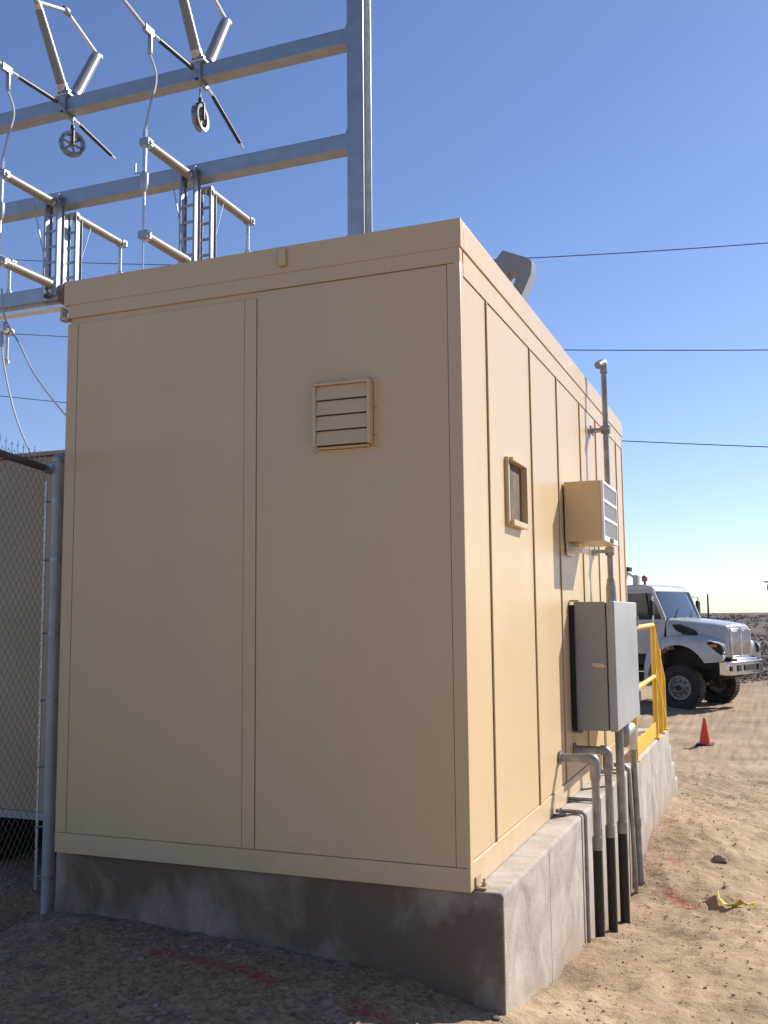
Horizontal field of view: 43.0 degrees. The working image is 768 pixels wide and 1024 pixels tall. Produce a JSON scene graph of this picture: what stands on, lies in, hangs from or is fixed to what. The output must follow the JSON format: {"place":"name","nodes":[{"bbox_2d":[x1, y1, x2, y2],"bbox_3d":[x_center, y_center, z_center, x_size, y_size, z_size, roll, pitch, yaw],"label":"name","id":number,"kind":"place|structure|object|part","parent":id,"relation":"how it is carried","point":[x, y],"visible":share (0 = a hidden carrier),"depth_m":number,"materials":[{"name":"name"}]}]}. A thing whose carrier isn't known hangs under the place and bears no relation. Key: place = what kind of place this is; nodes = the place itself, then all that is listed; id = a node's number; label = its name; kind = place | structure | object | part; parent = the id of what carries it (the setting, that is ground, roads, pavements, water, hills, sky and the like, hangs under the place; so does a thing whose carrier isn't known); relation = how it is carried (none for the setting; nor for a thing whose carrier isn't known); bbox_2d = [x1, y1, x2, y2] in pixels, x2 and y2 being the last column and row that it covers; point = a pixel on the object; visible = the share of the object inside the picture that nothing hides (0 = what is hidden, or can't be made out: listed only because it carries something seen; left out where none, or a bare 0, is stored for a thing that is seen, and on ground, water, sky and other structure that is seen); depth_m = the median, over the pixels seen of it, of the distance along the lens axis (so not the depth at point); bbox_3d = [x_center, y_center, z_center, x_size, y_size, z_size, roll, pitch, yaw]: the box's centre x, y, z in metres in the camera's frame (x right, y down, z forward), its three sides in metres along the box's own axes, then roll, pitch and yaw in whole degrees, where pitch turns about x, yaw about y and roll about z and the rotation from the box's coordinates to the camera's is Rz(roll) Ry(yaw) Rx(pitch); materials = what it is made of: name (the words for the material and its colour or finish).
{"place":"outdoors","nodes":[
{"label":"outdoors","id":0,"kind":"place"},
{"bbox_2d":[55,218,626,892],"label":"control building","id":1,"kind":"structure","parent":0,"point":[325,578],"depth_m":4.74,"materials":[{"name":"beige paint"}]},
{"bbox_2d":[494,250,535,300],"bbox_3d":[0.868,-1.460,6.748,0.358,0.681,0.220,-3,-6,21],"label":"roof duct","id":2,"kind":"object","parent":1,"relation":"on","point":[520,270],"visible":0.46,"depth_m":6.68,"materials":[{"name":"grey metal"}]},
{"bbox_2d":[559,750,604,937],"bbox_3d":[1.204,2.108,5.904,0.248,1.299,0.088,-3,-6,21],"label":"conduit","id":3,"kind":"object","parent":1,"relation":"attached to","point":[592,760],"visible":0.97,"depth_m":5.87,"materials":[{"name":"grey metal"}]},
{"bbox_2d":[564,480,617,557],"bbox_3d":[1.439,0.067,6.738,0.265,0.490,0.630,-3,-6,21],"label":"air conditioner","id":4,"kind":"object","parent":1,"relation":"attached to","point":[590,512],"visible":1,"depth_m":6.47,"materials":[{"name":"beige paint"}]},
{"bbox_2d":[574,743,617,932],"bbox_3d":[1.388,2.222,6.359,0.248,1.404,0.088,-3,-6,21],"label":"conduit","id":5,"kind":"object","parent":1,"relation":"attached to","point":[605,752],"visible":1,"depth_m":6.32,"materials":[{"name":"grey metal"}]},
{"bbox_2d":[590,359,616,600],"bbox_3d":[1.697,-0.249,7.582,0.151,1.908,0.158,-3,-6,21],"label":"conduit mast","id":6,"kind":"object","parent":1,"relation":"attached to","point":[604,429],"visible":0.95,"depth_m":7.58,"materials":[{"name":"grey metal"}]},
{"bbox_2d":[569,600,640,733],"bbox_3d":[1.600,1.073,6.971,0.304,0.876,1.190,-3,-6,21],"label":"electrical cabinet","id":7,"kind":"object","parent":1,"relation":"attached to","point":[606,693],"visible":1,"depth_m":6.47,"materials":[{"name":"grey metal"}]},
{"bbox_2d":[615,728,629,923],"bbox_3d":[1.655,2.260,6.768,0.071,1.570,0.071,-3,-6,21],"label":"conduit","id":8,"kind":"object","parent":7,"relation":"attached to","point":[622,830],"visible":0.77,"depth_m":6.75,"materials":[{"name":"grey metal"}]},
{"bbox_3d":[1.708,1.066,6.940,0.054,0.852,1.158,-3,-6,21],"label":"door","id":9,"kind":"part","parent":7,"relation":"part of","materials":[{"name":"grey metal"}]},
{"bbox_2d":[614,722,643,892],"bbox_3d":[1.828,2.222,7.362,0.178,1.369,0.484,-3,-6,21],"label":"conduit","id":10,"kind":"object","parent":7,"relation":"attached to","point":[630,737],"visible":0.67,"depth_m":7.46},
{"bbox_2d":[0,612,767,1023],"bbox_3d":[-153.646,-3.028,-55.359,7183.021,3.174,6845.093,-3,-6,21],"label":"ground","id":11,"kind":"structure","parent":0,"point":[738,732],"depth_m":4.70,"materials":[{"name":"beige sand"}]},
{"bbox_2d":[0,450,64,861],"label":"equipment enclosure","id":12,"kind":"object","parent":11,"relation":"on","point":[47,458],"visible":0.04,"depth_m":6.69,"materials":[{"name":"metal"}]},
{"bbox_2d":[0,434,64,914],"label":"chain link fence","id":13,"kind":"object","parent":11,"relation":"on","point":[56,470],"visible":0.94,"depth_m":5.50,"materials":[{"name":"metal"}]},
{"bbox_2d":[0,0,371,319],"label":"steel gantry","id":14,"kind":"object","parent":11,"relation":"on","point":[352,40],"visible":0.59,"depth_m":13.41,"materials":[{"name":"grey metal"}]},
{"bbox_2d":[1,255,16,364],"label":"disconnect switch","id":15,"kind":"object","parent":14,"relation":"attached to","point":[8,334],"visible":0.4,"depth_m":16.37,"materials":[{"name":"metal"}]},
{"bbox_2d":[0,62,75,120],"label":"strain insulator","id":16,"kind":"object","parent":14,"relation":"attached to","point":[9,72],"visible":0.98,"depth_m":14.01,"materials":[{"name":"black metal"}]},
{"bbox_2d":[1,90,14,160],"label":"jumper cable","id":17,"kind":"object","parent":16,"relation":"hanging from","point":[10,127],"visible":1,"depth_m":13.45,"materials":[{"name":"silver metal"}]},
{"bbox_2d":[74,119,115,159],"bbox_3d":[-4.496,-5.790,15.184,0.062,0.202,0.996,-3,-6,21],"label":"strain insulator","id":18,"kind":"object","parent":16,"relation":"attached to","point":[96,141],"visible":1,"depth_m":15.16,"materials":[{"name":"black"}]},
{"bbox_2d":[0,161,127,312],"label":"disconnect switch","id":19,"kind":"object","parent":14,"relation":"attached to","point":[62,262],"visible":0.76,"depth_m":14.35,"materials":[{"name":"metal"}]},
{"bbox_2d":[1,288,65,415],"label":"drop cable","id":20,"kind":"object","parent":19,"relation":"hanging from","point":[33,372],"visible":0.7,"depth_m":13.73,"materials":[{"name":"silver metal"}]},
{"bbox_2d":[0,321,8,346],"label":"cable clamp","id":21,"kind":"object","parent":20,"relation":"attached to","point":[4,328],"visible":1,"depth_m":13.89,"materials":[{"name":"metal"}]},
{"bbox_2d":[1,346,30,451],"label":"drop cable","id":22,"kind":"object","parent":21,"relation":"hanging from","point":[21,432],"visible":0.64,"depth_m":13.74,"materials":[{"name":"silver metal"}]},
{"bbox_2d":[33,0,102,98],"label":"insulator switch","id":23,"kind":"object","parent":14,"relation":"on","point":[95,58],"visible":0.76,"depth_m":14.53,"materials":[{"name":"metal"}]},
{"bbox_2d":[59,116,85,157],"bbox_3d":[-4.661,-5.617,14.600,0.382,0.622,0.144,3,-7,-32],"label":"stringing pulley","id":24,"kind":"object","parent":14,"relation":"hanging from","point":[72,134],"visible":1,"depth_m":14.56,"materials":[{"name":"metal"}]},
{"bbox_2d":[142,23,208,90],"bbox_3d":[-2.793,-6.125,13.232,0.102,0.510,1.500,-3,-6,21],"label":"strain insulator","id":25,"kind":"object","parent":14,"relation":"attached to","point":[147,30],"visible":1,"depth_m":13.17,"materials":[{"name":"black metal"}]},
{"bbox_2d":[122,0,144,26],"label":"overhead cable","id":26,"kind":"object","parent":25,"relation":"attached to","point":[132,11],"visible":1,"depth_m":12.34,"materials":[{"name":"silver metal"}]},
{"bbox_2d":[144,54,156,128],"bbox_3d":[-3.008,-5.432,12.603,0.161,1.048,0.062,2,-7,-23],"label":"jumper cable","id":27,"kind":"object","parent":25,"relation":"hanging from","point":[152,95],"visible":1,"depth_m":12.60,"materials":[{"name":"silver metal"}]},
{"bbox_2d":[207,87,243,148],"bbox_3d":[-2.323,-5.770,14.333,0.062,0.460,1.024,-3,-6,21],"label":"strain insulator","id":28,"kind":"object","parent":25,"relation":"attached to","point":[224,116],"visible":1,"depth_m":14.30,"materials":[{"name":"black"}]},
{"bbox_2d":[134,128,254,268],"bbox_3d":[-2.600,-3.785,13.645,0.287,2.020,2.717,-3,-7,23],"label":"disconnect switch","id":29,"kind":"object","parent":14,"relation":"attached to","point":[146,143],"visible":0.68,"depth_m":13.47,"materials":[{"name":"metal"}]},
{"bbox_2d":[191,89,208,132],"bbox_3d":[-2.595,-5.681,13.789,0.143,0.622,0.388,-3,-6,21],"label":"stringing pulley","id":30,"kind":"object","parent":14,"relation":"hanging from","point":[199,117],"visible":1,"depth_m":13.75,"materials":[{"name":"metal"}]},
{"bbox_2d":[178,0,231,65],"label":"insulator switch","id":31,"kind":"object","parent":14,"relation":"on","point":[217,41],"visible":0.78,"depth_m":13.71,"materials":[{"name":"metal"}]},
{"bbox_2d":[0,871,502,1023],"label":"gravel","id":32,"kind":"structure","parent":11,"relation":"on","point":[331,1010],"depth_m":4.16,"materials":[{"name":"gravel"}]},
{"bbox_2d":[55,728,677,1015],"bbox_3d":[0.794,2.725,7.888,2.455,1.397,7.310,-3,-6,21],"label":"concrete foundation","id":33,"kind":"object","parent":11,"relation":"on","point":[512,937],"visible":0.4,"depth_m":4.58,"materials":[{"name":"grey concrete"}]},
{"bbox_2d":[630,623,668,761],"bbox_3d":[1.984,1.598,9.175,1.080,1.094,2.432,-3,-6,21],"label":"safety railing","id":34,"kind":"object","parent":33,"relation":"on","point":[648,736],"visible":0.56,"depth_m":9.35,"materials":[{"name":"yellow metal"}]},
{"bbox_2d":[556,809,590,942],"bbox_3d":[1.121,2.281,5.757,0.183,1.024,0.022,-3,-6,21],"label":"ground lead","id":35,"kind":"object","parent":11,"relation":"on","point":[583,813],"visible":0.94,"depth_m":5.74,"materials":[{"name":"grey metal"}]},
{"bbox_2d":[601,771,626,820],"bbox_3d":[1.679,2.424,7.142,0.202,1.023,0.018,-3,-6,21],"label":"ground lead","id":36,"kind":"object","parent":11,"relation":"on","point":[602,772],"visible":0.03,"depth_m":7.15,"materials":[{"name":"grey metal"}]},
{"bbox_2d":[548,771,767,1023],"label":"dirt clods","id":37,"kind":"object","parent":11,"relation":"on","point":[642,956],"visible":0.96,"depth_m":5.84,"materials":[{"name":"brown soil"}]},
{"bbox_2d":[626,567,762,709],"bbox_3d":[5.702,3.303,26.174,8.282,3.485,2.700,-6,-8,42],"label":"utility truck","id":38,"kind":"object","parent":11,"relation":"on","point":[702,658],"visible":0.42,"depth_m":23.70,"materials":[{"name":"white paint"}]},
{"bbox_3d":[6.159,2.379,24.538,1.735,0.640,0.007,-6,-8,42],"label":"side window","id":39,"kind":"part","parent":38,"relation":"part of","materials":[{"name":"black glass"}]},
{"bbox_3d":[6.151,2.347,24.540,1.985,0.715,0.070,-6,-8,42],"label":"window frame","id":40,"kind":"part","parent":38,"relation":"part of","materials":[{"name":"white paint"}]},
{"bbox_3d":[6.464,3.083,24.179,1.157,0.860,0.070,-6,-8,42],"label":"door","id":41,"kind":"part","parent":38,"relation":"part of","materials":[{"name":"white paint"}]},
{"bbox_3d":[7.454,2.517,25.945,1.735,0.640,0.007,-6,-8,42],"label":"side window","id":42,"kind":"part","parent":38,"relation":"part of","materials":[{"name":"glass"}]},
{"bbox_3d":[7.454,2.485,25.956,1.985,0.715,0.070,-6,-8,42],"label":"window frame","id":43,"kind":"part","parent":38,"relation":"part of","materials":[{"name":"white paint"}]},
{"bbox_2d":[696,718,713,745],"bbox_3d":[5.251,3.598,15.979,0.280,0.445,0.280,-3,-6,21],"label":"traffic cone","id":44,"kind":"object","parent":11,"relation":"on","point":[705,740],"visible":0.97,"depth_m":15.92,"materials":[{"name":"orange plastic"}]},
{"bbox_2d":[707,594,709,618],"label":"utility pole","id":45,"kind":"object","parent":11,"relation":"on","point":[708,607],"visible":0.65,"depth_m":145.81,"materials":[{"name":"grey"}]},
{"bbox_2d":[713,854,727,862],"bbox_3d":[2.716,2.803,7.874,0.092,0.076,0.131,0,-6,-5],"label":"rock","id":46,"kind":"object","parent":11,"relation":"on","point":[719,858],"visible":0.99,"depth_m":7.84,"materials":[{"name":"stone"}]},
{"bbox_2d":[694,613,767,683],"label":"scrub","id":47,"kind":"object","parent":11,"relation":"on","point":[763,673],"visible":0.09,"depth_m":81.44,"materials":[{"name":"plant"}]},
{"bbox_2d":[713,887,755,907],"bbox_3d":[2.434,2.751,6.921,0.181,0.079,0.392,2,-7,-26],"label":"caution tape","id":48,"kind":"object","parent":11,"relation":"on","point":[738,903],"visible":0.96,"depth_m":6.81,"materials":[{"name":"yellow plastic"}]},
{"bbox_2d":[0,0,767,612],"label":"sky","id":49,"kind":"structure","parent":0,"point":[549,128],"materials":[{"name":"blue"}]},
{"bbox_2d":[2,396,767,446],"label":"power line","id":50,"kind":"object","parent":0,"point":[622,440],"visible":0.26,"depth_m":62.41,"materials":[{"name":"grey metal"}]},
{"bbox_2d":[13,242,767,264],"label":"power line","id":51,"kind":"object","parent":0,"point":[494,259],"visible":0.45,"depth_m":65.26,"materials":[{"name":"grey metal"}]},
{"bbox_2d":[19,334,767,350],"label":"power line","id":52,"kind":"object","parent":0,"point":[572,350],"visible":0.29,"depth_m":63.50,"materials":[{"name":"grey metal"}]},
{"bbox_2d":[569,797,591,801],"bbox_3d":[1.270,2.319,6.126,0.189,1.024,0.022,-3,-6,21],"label":"ground lead","id":53,"kind":"object","parent":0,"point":[580,799],"visible":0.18,"depth_m":6.18,"materials":[{"name":"grey metal"}]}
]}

